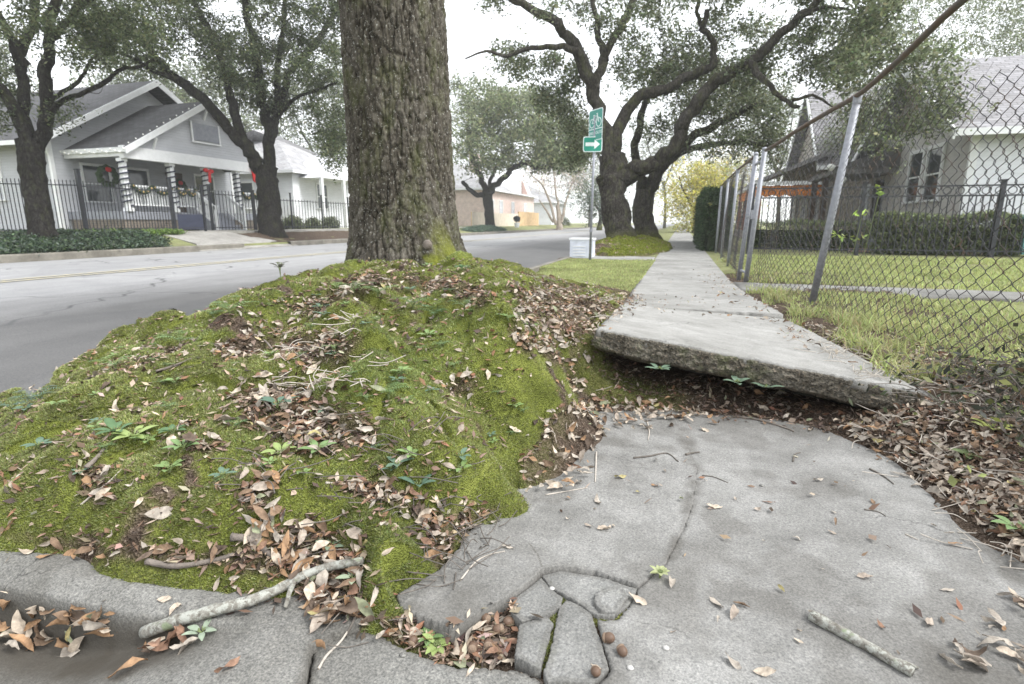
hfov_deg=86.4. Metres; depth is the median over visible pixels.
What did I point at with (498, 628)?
acorn
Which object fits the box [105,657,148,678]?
fallen leaf
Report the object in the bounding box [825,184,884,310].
climbing vine
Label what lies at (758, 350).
heaved slab
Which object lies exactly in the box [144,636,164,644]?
fallen leaf
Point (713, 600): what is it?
fallen leaf
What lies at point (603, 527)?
fallen leaf
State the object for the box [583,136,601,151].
arrow sign
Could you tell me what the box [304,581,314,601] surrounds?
fallen leaf
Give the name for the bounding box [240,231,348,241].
ground
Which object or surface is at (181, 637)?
fallen leaf
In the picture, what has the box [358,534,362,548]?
fallen leaf
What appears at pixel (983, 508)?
fallen leaf
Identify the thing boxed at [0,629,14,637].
fallen leaf
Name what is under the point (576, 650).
concrete fragment
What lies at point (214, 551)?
fallen leaf
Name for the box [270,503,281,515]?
fallen leaf
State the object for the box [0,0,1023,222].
sky
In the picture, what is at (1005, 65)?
white walled house
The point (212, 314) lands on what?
fern
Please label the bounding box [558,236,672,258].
ground
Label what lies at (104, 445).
tiny herb
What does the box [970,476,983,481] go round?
fallen leaf
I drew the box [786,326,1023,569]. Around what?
twig debris
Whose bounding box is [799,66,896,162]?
tree
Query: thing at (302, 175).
white house
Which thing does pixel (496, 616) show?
fallen leaf
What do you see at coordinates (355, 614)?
fallen leaf
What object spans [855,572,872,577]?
fallen leaf
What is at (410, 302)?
fern
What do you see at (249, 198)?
garland
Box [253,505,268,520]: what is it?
fallen leaf
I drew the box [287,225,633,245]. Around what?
kerb
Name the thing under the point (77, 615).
fallen leaf
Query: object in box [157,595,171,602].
fallen leaf
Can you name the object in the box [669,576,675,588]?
fallen leaf
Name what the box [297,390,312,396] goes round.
fallen leaf
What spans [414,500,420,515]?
fallen leaf
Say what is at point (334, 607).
fallen leaf
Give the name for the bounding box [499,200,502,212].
window
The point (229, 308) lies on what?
fern
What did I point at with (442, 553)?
twig debris
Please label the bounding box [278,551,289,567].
fallen leaf
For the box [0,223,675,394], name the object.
road
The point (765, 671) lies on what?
fallen leaf
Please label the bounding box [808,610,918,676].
thick stick
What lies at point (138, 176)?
window
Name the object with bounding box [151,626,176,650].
fallen leaf
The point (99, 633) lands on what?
fallen leaf
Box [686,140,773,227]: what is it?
autumn tree
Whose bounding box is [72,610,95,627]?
fallen leaf
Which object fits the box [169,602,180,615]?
fallen leaf
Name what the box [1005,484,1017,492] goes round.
fallen leaf
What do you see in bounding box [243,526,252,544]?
fallen leaf
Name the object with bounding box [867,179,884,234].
door
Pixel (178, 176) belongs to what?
door
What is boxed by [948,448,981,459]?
seedling
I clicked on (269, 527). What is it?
fallen leaf
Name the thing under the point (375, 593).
fallen leaf
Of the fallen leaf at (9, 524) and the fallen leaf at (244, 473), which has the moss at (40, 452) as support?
the fallen leaf at (9, 524)
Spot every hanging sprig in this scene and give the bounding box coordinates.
[647,363,670,369]
[724,375,749,384]
[752,382,783,386]
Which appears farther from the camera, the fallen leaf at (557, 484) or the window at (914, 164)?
the window at (914, 164)
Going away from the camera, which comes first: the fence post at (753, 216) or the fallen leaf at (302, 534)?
the fallen leaf at (302, 534)
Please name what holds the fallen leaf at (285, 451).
on the moss at (40, 452)
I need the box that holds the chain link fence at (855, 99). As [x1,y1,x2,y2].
[715,0,1023,371]
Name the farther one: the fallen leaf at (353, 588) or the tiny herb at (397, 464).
the tiny herb at (397, 464)
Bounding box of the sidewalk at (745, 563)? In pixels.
[597,410,1023,683]
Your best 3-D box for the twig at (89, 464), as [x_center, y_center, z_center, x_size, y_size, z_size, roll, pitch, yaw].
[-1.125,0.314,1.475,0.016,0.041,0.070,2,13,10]
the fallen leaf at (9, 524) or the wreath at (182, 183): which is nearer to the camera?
the fallen leaf at (9, 524)
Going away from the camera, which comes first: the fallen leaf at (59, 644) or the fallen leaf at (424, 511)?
the fallen leaf at (59, 644)
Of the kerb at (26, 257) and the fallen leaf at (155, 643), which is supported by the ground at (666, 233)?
the kerb at (26, 257)
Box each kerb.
[0,243,244,262]
[0,551,361,683]
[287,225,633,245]
[530,225,672,272]
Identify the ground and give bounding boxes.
[0,251,1023,683]
[41,223,1023,332]
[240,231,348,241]
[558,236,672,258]
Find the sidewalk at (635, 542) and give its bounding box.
[396,410,696,646]
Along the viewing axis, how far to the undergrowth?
2.03 m
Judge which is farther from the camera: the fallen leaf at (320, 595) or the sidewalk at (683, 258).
the sidewalk at (683, 258)
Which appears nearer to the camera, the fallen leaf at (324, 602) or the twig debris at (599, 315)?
the fallen leaf at (324, 602)
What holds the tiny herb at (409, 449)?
on the ground at (400, 553)
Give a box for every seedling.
[92,418,132,434]
[110,425,157,440]
[157,424,185,433]
[161,438,198,451]
[182,617,215,640]
[260,396,300,407]
[261,441,295,453]
[298,439,335,453]
[315,539,342,549]
[335,572,363,584]
[398,474,434,489]
[453,264,469,269]
[650,565,669,577]
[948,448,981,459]
[971,418,1011,429]
[991,515,1023,529]
[994,402,1023,415]
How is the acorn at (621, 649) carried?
on the sidewalk at (745, 563)
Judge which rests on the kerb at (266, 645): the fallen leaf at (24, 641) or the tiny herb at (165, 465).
the fallen leaf at (24, 641)
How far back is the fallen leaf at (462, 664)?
1.08 m
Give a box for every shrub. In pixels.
[281,214,306,228]
[304,216,322,228]
[320,216,340,227]
[513,216,520,226]
[562,216,571,225]
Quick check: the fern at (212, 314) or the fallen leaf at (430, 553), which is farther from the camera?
the fern at (212, 314)
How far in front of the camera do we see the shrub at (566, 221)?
81.75 m
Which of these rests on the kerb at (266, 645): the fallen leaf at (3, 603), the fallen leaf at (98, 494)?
the fallen leaf at (3, 603)
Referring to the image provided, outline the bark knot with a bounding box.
[423,240,431,249]
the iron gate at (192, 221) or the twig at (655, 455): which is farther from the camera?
the iron gate at (192, 221)
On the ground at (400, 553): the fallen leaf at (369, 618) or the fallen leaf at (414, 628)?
the fallen leaf at (369, 618)
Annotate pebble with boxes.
[400,652,405,657]
[627,665,633,670]
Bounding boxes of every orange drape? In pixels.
[739,186,756,200]
[761,185,821,196]
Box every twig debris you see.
[212,448,406,647]
[254,310,405,399]
[330,401,525,594]
[532,275,636,413]
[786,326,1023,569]
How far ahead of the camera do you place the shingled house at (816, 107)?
26.39 m
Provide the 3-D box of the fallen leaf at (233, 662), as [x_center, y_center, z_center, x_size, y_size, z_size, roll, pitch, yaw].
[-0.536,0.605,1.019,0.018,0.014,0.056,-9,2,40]
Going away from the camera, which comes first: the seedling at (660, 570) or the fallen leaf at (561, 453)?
the seedling at (660, 570)
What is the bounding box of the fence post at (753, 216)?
[736,147,766,281]
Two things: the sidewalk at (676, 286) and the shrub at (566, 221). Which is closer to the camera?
the sidewalk at (676, 286)
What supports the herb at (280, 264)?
on the ground at (400, 553)
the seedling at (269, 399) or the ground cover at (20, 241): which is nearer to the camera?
the seedling at (269, 399)
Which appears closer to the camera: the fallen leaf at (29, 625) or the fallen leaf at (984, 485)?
the fallen leaf at (29, 625)
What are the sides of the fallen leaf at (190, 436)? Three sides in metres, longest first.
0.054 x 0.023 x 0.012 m
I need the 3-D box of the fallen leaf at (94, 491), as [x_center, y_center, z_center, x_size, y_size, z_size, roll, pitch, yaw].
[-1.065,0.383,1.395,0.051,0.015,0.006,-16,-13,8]
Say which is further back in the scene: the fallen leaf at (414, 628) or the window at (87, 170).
the window at (87, 170)
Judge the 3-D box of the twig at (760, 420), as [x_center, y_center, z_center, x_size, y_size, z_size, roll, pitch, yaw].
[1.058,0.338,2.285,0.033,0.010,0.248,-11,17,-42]
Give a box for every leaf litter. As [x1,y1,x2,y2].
[595,236,674,256]
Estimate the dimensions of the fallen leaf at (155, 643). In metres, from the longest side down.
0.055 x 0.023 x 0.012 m
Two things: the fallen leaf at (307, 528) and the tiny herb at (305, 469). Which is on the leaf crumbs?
the fallen leaf at (307, 528)
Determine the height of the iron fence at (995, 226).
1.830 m
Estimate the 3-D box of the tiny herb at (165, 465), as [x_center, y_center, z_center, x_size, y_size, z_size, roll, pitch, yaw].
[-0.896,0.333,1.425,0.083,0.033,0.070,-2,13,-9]
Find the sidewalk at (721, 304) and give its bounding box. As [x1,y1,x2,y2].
[624,291,782,318]
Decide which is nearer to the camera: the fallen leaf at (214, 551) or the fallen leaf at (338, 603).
the fallen leaf at (338, 603)
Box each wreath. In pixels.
[95,164,118,187]
[176,179,187,196]
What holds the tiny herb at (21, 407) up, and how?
on the ground at (400, 553)
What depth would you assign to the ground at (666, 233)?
13.48 m
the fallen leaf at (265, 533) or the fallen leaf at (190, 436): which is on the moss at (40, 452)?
the fallen leaf at (265, 533)
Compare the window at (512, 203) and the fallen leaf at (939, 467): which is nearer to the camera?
the fallen leaf at (939, 467)
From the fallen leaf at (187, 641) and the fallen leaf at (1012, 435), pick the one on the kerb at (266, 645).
the fallen leaf at (187, 641)
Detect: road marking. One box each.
[0,229,603,282]
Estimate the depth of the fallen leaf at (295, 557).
1.26 m
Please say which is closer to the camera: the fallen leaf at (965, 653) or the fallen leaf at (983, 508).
the fallen leaf at (965, 653)
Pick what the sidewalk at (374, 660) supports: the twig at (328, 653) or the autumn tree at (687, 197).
the twig at (328, 653)
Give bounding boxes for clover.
[418,627,443,645]
[422,633,450,655]
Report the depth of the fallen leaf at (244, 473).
1.33 m
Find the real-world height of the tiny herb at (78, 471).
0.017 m
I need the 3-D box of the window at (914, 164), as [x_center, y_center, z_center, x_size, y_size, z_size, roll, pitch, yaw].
[13.080,-5.379,17.756,0.110,1.670,1.260,4,13,17]
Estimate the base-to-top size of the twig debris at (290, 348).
0.255 m
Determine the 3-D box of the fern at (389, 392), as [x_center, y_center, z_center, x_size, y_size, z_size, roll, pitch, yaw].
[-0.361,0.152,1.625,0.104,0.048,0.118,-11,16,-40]
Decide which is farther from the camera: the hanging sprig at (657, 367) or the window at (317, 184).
the window at (317, 184)
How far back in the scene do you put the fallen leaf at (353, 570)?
1.22 m
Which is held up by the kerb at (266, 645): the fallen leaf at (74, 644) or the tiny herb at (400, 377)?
the fallen leaf at (74, 644)
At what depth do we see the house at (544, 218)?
92.26 m
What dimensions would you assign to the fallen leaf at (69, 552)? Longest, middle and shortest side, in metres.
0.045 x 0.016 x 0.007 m
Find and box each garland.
[130,184,173,195]
[176,188,197,196]
[242,192,257,199]
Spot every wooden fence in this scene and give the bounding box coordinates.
[471,212,517,225]
[518,211,538,225]
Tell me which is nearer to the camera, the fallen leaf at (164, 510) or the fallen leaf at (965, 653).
the fallen leaf at (965, 653)
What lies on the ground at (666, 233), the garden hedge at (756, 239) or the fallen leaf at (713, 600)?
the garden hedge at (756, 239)
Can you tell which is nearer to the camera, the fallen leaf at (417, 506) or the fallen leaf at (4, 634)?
the fallen leaf at (4, 634)
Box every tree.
[0,0,189,239]
[0,31,56,93]
[37,45,199,102]
[63,0,347,237]
[158,42,292,132]
[252,47,346,155]
[338,0,467,266]
[449,86,503,172]
[513,156,598,229]
[525,131,646,226]
[557,168,633,229]
[623,101,718,227]
[653,152,745,232]
[683,134,758,212]
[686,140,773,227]
[731,66,809,229]
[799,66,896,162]
[862,0,1023,84]
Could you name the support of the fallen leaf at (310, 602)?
on the kerb at (266, 645)
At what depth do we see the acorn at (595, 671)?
1.01 m
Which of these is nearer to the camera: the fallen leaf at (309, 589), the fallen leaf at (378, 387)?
the fallen leaf at (309, 589)
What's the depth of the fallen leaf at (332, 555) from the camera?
1.27 m
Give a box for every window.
[0,162,7,200]
[79,162,116,202]
[127,167,154,204]
[193,174,216,205]
[240,181,254,207]
[315,183,329,209]
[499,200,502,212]
[511,202,514,213]
[789,195,797,218]
[799,196,807,218]
[814,196,819,219]
[856,184,870,219]
[901,148,926,203]
[917,141,947,202]
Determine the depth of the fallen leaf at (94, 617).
1.20 m
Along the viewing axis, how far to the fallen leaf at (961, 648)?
1.05 m
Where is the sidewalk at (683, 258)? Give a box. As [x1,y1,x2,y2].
[641,226,729,281]
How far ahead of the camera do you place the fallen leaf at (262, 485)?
1.32 m
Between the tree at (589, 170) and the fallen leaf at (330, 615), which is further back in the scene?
the tree at (589, 170)
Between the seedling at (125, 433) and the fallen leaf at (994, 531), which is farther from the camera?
the seedling at (125, 433)
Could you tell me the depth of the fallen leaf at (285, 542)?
1.27 m
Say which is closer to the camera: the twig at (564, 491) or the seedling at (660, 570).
the seedling at (660, 570)
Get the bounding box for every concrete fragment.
[511,578,562,627]
[515,616,552,678]
[542,571,636,619]
[543,600,608,683]
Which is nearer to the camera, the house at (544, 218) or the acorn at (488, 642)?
the acorn at (488, 642)
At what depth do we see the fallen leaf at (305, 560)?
1.24 m
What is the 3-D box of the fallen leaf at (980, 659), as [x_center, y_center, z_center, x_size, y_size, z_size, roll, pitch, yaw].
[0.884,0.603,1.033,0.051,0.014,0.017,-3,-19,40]
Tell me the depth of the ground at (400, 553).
1.75 m
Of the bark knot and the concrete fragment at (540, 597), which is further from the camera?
the bark knot
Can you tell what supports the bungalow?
on the ground at (666, 233)
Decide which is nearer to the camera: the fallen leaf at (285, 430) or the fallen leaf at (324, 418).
the fallen leaf at (285, 430)
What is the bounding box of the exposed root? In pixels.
[230,532,290,558]
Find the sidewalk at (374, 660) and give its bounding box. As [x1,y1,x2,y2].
[308,632,539,683]
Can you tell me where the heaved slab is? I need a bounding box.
[591,305,928,410]
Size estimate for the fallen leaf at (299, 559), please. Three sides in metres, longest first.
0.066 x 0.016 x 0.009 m
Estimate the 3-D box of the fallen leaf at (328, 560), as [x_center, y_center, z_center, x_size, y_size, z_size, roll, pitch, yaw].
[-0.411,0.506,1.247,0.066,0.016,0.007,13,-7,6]
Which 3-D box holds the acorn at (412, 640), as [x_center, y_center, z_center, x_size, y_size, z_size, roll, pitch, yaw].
[-0.205,0.617,1.125,0.018,0.020,0.023,4,13,17]
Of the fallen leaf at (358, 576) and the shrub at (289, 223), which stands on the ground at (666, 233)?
the shrub at (289, 223)
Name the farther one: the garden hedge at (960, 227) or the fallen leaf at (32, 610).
the garden hedge at (960, 227)
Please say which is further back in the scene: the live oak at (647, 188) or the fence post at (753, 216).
the live oak at (647, 188)
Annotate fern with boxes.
[0,394,41,412]
[13,385,61,399]
[88,355,136,367]
[155,330,195,343]
[197,308,225,318]
[204,299,255,314]
[333,281,373,293]
[363,285,397,295]
[378,382,410,399]
[390,295,427,308]
[415,303,448,317]
[447,297,475,307]
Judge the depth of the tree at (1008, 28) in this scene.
33.31 m
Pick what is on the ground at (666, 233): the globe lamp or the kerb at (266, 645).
the kerb at (266, 645)
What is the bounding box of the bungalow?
[0,80,277,230]
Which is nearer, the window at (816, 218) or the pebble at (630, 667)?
the pebble at (630, 667)
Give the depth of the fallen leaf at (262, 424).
1.55 m
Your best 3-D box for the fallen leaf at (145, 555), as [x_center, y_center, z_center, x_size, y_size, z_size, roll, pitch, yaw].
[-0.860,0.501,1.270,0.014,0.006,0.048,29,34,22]
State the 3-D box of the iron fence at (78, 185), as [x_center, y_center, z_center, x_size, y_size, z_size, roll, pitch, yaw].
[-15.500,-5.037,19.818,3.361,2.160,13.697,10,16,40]
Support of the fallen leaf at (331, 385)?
on the moss at (40, 452)
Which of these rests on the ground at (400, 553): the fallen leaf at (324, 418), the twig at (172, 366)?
the twig at (172, 366)
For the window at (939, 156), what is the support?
in the white walled house at (1005, 65)
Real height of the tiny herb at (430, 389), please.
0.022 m
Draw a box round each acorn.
[408,635,417,646]
[468,642,477,654]
[481,613,490,623]
[483,638,492,650]
[492,624,504,634]
[503,616,514,626]
[591,665,600,676]
[602,632,614,643]
[616,643,627,656]
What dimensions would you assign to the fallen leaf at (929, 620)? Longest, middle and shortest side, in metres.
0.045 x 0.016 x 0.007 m
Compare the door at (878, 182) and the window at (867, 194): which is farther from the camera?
the window at (867, 194)
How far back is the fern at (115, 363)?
2.00 m
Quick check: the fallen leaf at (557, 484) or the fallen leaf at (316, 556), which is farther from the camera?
the fallen leaf at (557, 484)
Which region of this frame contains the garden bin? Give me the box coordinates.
[1008,215,1023,255]
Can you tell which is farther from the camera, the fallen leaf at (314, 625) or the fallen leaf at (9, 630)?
the fallen leaf at (9, 630)
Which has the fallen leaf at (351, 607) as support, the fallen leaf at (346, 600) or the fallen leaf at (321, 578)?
the fallen leaf at (346, 600)
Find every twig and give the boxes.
[80,469,121,504]
[84,448,104,469]
[144,553,233,568]
[156,358,191,371]
[254,334,272,348]
[317,631,346,669]
[345,585,363,636]
[460,551,504,580]
[545,487,587,494]
[595,451,596,481]
[633,452,678,461]
[735,415,793,431]
[869,468,893,484]
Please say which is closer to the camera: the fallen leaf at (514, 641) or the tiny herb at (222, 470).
the fallen leaf at (514, 641)
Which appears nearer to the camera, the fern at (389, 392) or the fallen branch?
the fallen branch
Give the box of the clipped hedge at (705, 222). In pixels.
[691,185,738,251]
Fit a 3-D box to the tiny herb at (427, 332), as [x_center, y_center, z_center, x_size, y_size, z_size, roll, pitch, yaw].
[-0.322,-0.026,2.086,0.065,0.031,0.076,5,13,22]
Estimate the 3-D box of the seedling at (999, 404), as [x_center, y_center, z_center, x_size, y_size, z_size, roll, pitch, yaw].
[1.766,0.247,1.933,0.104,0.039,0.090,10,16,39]
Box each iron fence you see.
[0,169,255,231]
[253,190,348,229]
[746,179,1023,257]
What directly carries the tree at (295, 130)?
on the ground at (666, 233)
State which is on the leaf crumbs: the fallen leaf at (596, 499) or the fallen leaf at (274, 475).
the fallen leaf at (274, 475)
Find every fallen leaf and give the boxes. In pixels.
[0,599,9,610]
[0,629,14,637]
[0,632,10,636]
[1,520,13,532]
[2,640,18,649]
[9,633,33,651]
[11,610,25,634]
[19,547,36,553]
[24,619,40,630]
[25,605,36,614]
[25,627,31,639]
[33,637,53,645]
[34,624,44,639]
[36,551,57,557]
[37,608,54,614]
[40,629,51,640]
[46,618,69,626]
[50,536,63,551]
[52,610,76,620]
[55,638,68,647]
[58,645,79,657]
[64,549,75,555]
[64,631,72,642]
[65,626,70,641]
[68,610,85,621]
[68,636,83,653]
[69,619,81,625]
[70,604,85,609]
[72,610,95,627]
[73,546,94,554]
[81,620,109,630]
[84,627,117,636]
[88,488,101,494]
[89,611,101,621]
[93,488,110,501]
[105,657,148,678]
[135,550,152,561]
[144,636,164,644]
[145,506,172,518]
[148,637,160,646]
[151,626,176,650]
[152,544,173,553]
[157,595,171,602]
[164,631,182,643]
[166,434,175,448]
[168,640,194,649]
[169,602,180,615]
[172,538,182,545]
[173,555,187,558]
[174,624,186,642]
[178,636,197,654]
[181,432,197,441]
[207,432,222,440]
[209,545,227,554]
[210,541,217,562]
[212,656,239,672]
[213,576,219,590]
[215,415,233,420]
[229,576,239,579]
[239,469,248,479]
[242,514,257,524]
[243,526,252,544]
[249,524,264,549]
[250,467,264,478]
[251,480,267,490]
[251,518,268,536]
[251,522,259,532]
[252,371,273,376]
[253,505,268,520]
[256,421,273,431]
[258,384,269,396]
[260,538,273,543]
[261,470,279,478]
[261,504,274,530]
[264,496,280,508]
[265,481,279,488]
[266,520,273,532]
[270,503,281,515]
[271,547,281,565]
[272,469,279,484]
[277,536,296,547]
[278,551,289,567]
[279,402,287,408]
[280,423,294,432]
[280,446,289,455]
[281,528,289,556]
[284,550,302,563]
[288,565,303,578]
[291,556,314,572]
[292,518,312,528]
[292,552,307,569]
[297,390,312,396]
[298,527,306,544]
[302,555,321,565]
[302,595,326,608]
[303,526,317,532]
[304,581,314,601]
[304,600,318,616]
[307,610,327,614]
[307,611,329,634]
[308,604,319,611]
[309,599,319,609]
[309,605,326,619]
[311,592,329,597]
[312,540,328,550]
[313,583,324,598]
[313,597,325,607]
[313,639,325,649]
[315,417,333,420]
[315,567,327,588]
[316,517,327,530]
[317,619,339,623]
[319,558,336,562]
[319,599,339,604]
[320,605,337,611]
[321,406,336,411]
[322,545,335,559]
[323,583,332,592]
[324,602,341,606]
[325,531,337,535]
[326,413,336,418]
[327,605,338,619]
[328,377,333,387]
[328,578,339,584]
[330,581,342,588]
[333,577,355,587]
[335,603,357,617]
[337,597,358,613]
[344,556,359,572]
[344,595,350,604]
[345,566,360,574]
[346,527,362,538]
[347,583,358,594]
[354,597,376,623]
[356,426,372,431]
[356,564,363,592]
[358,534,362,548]
[362,615,377,621]
[370,385,385,390]
[370,586,378,605]
[381,547,393,555]
[382,628,398,636]
[392,453,408,466]
[398,614,403,630]
[402,626,422,634]
[409,485,419,494]
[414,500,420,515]
[418,508,428,520]
[422,630,434,638]
[425,549,441,556]
[451,637,459,654]
[453,657,465,667]
[472,619,488,629]
[494,610,498,623]
[496,644,503,659]
[502,659,514,662]
[505,638,516,643]
[544,428,554,433]
[547,481,562,488]
[549,451,567,455]
[594,494,600,502]
[597,525,610,528]
[629,592,646,604]
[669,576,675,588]
[706,503,722,507]
[710,597,722,606]
[725,652,741,669]
[730,604,738,619]
[753,666,775,676]
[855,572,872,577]
[925,617,933,624]
[930,462,949,470]
[939,653,962,668]
[952,642,965,658]
[952,648,987,665]
[958,504,967,513]
[961,644,987,655]
[961,655,991,666]
[962,657,987,671]
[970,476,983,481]
[974,514,991,524]
[976,636,1004,646]
[979,504,994,514]
[980,481,991,492]
[980,615,1005,625]
[982,634,1014,647]
[985,529,1006,537]
[986,461,1003,470]
[987,606,1000,618]
[994,458,1013,463]
[994,646,1023,660]
[997,592,1023,599]
[998,533,1023,536]
[1001,491,1023,495]
[1004,503,1017,512]
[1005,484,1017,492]
[1007,431,1022,437]
[1008,586,1023,600]
[1009,538,1019,553]
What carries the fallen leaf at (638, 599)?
on the sidewalk at (745, 563)
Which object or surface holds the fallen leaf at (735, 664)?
on the sidewalk at (745, 563)
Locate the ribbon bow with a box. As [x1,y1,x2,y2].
[203,168,213,181]
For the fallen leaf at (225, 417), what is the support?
on the ground at (400, 553)
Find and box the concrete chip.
[594,586,628,617]
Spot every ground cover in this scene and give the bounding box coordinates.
[0,225,172,255]
[459,224,506,231]
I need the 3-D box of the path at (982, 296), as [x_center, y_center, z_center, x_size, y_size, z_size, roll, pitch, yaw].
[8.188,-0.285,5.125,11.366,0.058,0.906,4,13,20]
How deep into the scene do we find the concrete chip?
1.20 m
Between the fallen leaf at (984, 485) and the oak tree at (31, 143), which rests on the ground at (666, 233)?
the oak tree at (31, 143)
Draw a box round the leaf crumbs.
[0,258,1023,667]
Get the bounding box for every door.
[166,173,186,211]
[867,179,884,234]
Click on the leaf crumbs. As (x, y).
(480, 654)
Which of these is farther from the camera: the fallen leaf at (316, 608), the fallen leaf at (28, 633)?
the fallen leaf at (28, 633)
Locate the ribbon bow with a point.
(210, 171)
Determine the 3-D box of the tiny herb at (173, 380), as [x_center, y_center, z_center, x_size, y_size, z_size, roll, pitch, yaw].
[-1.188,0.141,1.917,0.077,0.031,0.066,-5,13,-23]
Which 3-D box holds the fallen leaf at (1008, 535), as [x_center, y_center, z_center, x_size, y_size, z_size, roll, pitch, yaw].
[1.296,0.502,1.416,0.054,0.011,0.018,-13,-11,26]
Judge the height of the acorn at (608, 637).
0.023 m
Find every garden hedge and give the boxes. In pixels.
[746,218,871,250]
[869,208,1023,256]
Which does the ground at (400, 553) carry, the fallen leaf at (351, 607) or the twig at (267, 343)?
the twig at (267, 343)
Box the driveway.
[160,227,462,250]
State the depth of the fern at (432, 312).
2.33 m
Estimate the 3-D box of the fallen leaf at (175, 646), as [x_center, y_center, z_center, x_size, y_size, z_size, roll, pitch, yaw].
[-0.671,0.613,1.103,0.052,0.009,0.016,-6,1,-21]
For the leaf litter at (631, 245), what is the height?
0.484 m
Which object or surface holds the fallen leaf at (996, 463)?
on the fallen leaf
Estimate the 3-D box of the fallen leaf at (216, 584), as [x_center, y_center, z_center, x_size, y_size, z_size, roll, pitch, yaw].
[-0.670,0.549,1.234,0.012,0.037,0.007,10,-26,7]
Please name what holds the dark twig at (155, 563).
on the ground at (400, 553)
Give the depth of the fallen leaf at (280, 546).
1.27 m
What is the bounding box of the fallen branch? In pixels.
[139,556,364,638]
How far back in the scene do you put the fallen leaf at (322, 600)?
1.16 m
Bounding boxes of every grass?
[67,228,185,235]
[536,258,655,291]
[731,254,1023,385]
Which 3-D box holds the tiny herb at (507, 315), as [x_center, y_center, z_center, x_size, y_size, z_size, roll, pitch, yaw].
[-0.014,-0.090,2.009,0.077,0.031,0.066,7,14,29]
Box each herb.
[12,403,31,410]
[21,437,51,448]
[45,400,66,405]
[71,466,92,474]
[86,420,102,427]
[88,417,103,423]
[90,442,116,450]
[130,433,156,444]
[154,459,184,472]
[157,401,177,409]
[164,376,182,384]
[208,467,236,476]
[227,417,249,426]
[261,456,276,464]
[271,262,284,279]
[296,468,311,475]
[357,393,374,401]
[386,456,414,467]
[390,366,410,372]
[390,376,404,381]
[396,446,418,457]
[417,329,435,337]
[425,385,438,392]
[449,459,471,471]
[458,447,470,460]
[500,313,516,320]
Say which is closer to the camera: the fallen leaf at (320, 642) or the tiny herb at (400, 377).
the fallen leaf at (320, 642)
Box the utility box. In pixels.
[569,238,595,257]
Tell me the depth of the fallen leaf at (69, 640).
1.22 m
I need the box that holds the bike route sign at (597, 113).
[589,107,602,139]
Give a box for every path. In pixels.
[591,256,654,260]
[733,282,1023,301]
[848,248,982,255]
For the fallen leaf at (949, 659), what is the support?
on the sidewalk at (745, 563)
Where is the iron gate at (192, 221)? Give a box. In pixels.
[173,185,206,230]
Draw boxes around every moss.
[0,250,686,668]
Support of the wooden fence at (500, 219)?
on the ground at (666, 233)
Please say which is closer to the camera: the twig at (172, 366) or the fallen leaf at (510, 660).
the fallen leaf at (510, 660)
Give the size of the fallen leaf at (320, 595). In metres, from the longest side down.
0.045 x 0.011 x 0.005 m
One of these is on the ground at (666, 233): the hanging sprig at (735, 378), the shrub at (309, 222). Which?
the shrub at (309, 222)
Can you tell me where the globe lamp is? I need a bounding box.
[827,159,834,170]
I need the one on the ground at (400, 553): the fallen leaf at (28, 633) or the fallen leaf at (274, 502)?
the fallen leaf at (274, 502)
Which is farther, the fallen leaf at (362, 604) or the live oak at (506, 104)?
the live oak at (506, 104)
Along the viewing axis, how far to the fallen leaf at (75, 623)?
1.20 m
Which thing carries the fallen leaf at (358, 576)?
on the leaf crumbs
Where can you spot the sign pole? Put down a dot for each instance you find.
(591, 212)
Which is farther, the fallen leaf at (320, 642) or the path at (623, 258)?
the path at (623, 258)
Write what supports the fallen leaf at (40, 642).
on the kerb at (266, 645)
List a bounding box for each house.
[232,130,349,227]
[453,154,537,225]
[528,185,568,224]
[734,86,884,236]
[808,55,1023,245]
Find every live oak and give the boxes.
[449,69,598,225]
[465,0,1001,237]
[602,39,826,238]
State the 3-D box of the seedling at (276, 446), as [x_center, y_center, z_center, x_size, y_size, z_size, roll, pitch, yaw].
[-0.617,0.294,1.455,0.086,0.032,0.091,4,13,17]
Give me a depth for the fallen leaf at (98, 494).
1.38 m
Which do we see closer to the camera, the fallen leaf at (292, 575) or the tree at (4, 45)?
the fallen leaf at (292, 575)
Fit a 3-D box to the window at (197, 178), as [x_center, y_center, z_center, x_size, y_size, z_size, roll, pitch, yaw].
[-16.702,-8.253,29.711,0.110,1.670,1.410,4,13,17]
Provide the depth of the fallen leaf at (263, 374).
1.84 m
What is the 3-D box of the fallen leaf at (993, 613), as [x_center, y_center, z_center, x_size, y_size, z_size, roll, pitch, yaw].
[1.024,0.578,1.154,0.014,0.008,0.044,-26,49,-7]
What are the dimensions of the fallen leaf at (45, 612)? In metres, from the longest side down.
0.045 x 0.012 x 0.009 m
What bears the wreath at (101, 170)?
attached to the bungalow
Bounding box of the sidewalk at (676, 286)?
[631,279,747,294]
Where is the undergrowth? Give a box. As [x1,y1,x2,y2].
[849,323,1023,490]
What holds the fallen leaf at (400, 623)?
on the leaf crumbs
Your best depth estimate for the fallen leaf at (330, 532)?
1.29 m
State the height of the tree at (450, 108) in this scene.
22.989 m
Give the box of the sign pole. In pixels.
[589,116,595,259]
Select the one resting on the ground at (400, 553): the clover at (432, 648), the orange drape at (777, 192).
the clover at (432, 648)
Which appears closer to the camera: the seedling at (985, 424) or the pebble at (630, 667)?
the pebble at (630, 667)
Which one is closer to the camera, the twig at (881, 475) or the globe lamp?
the twig at (881, 475)

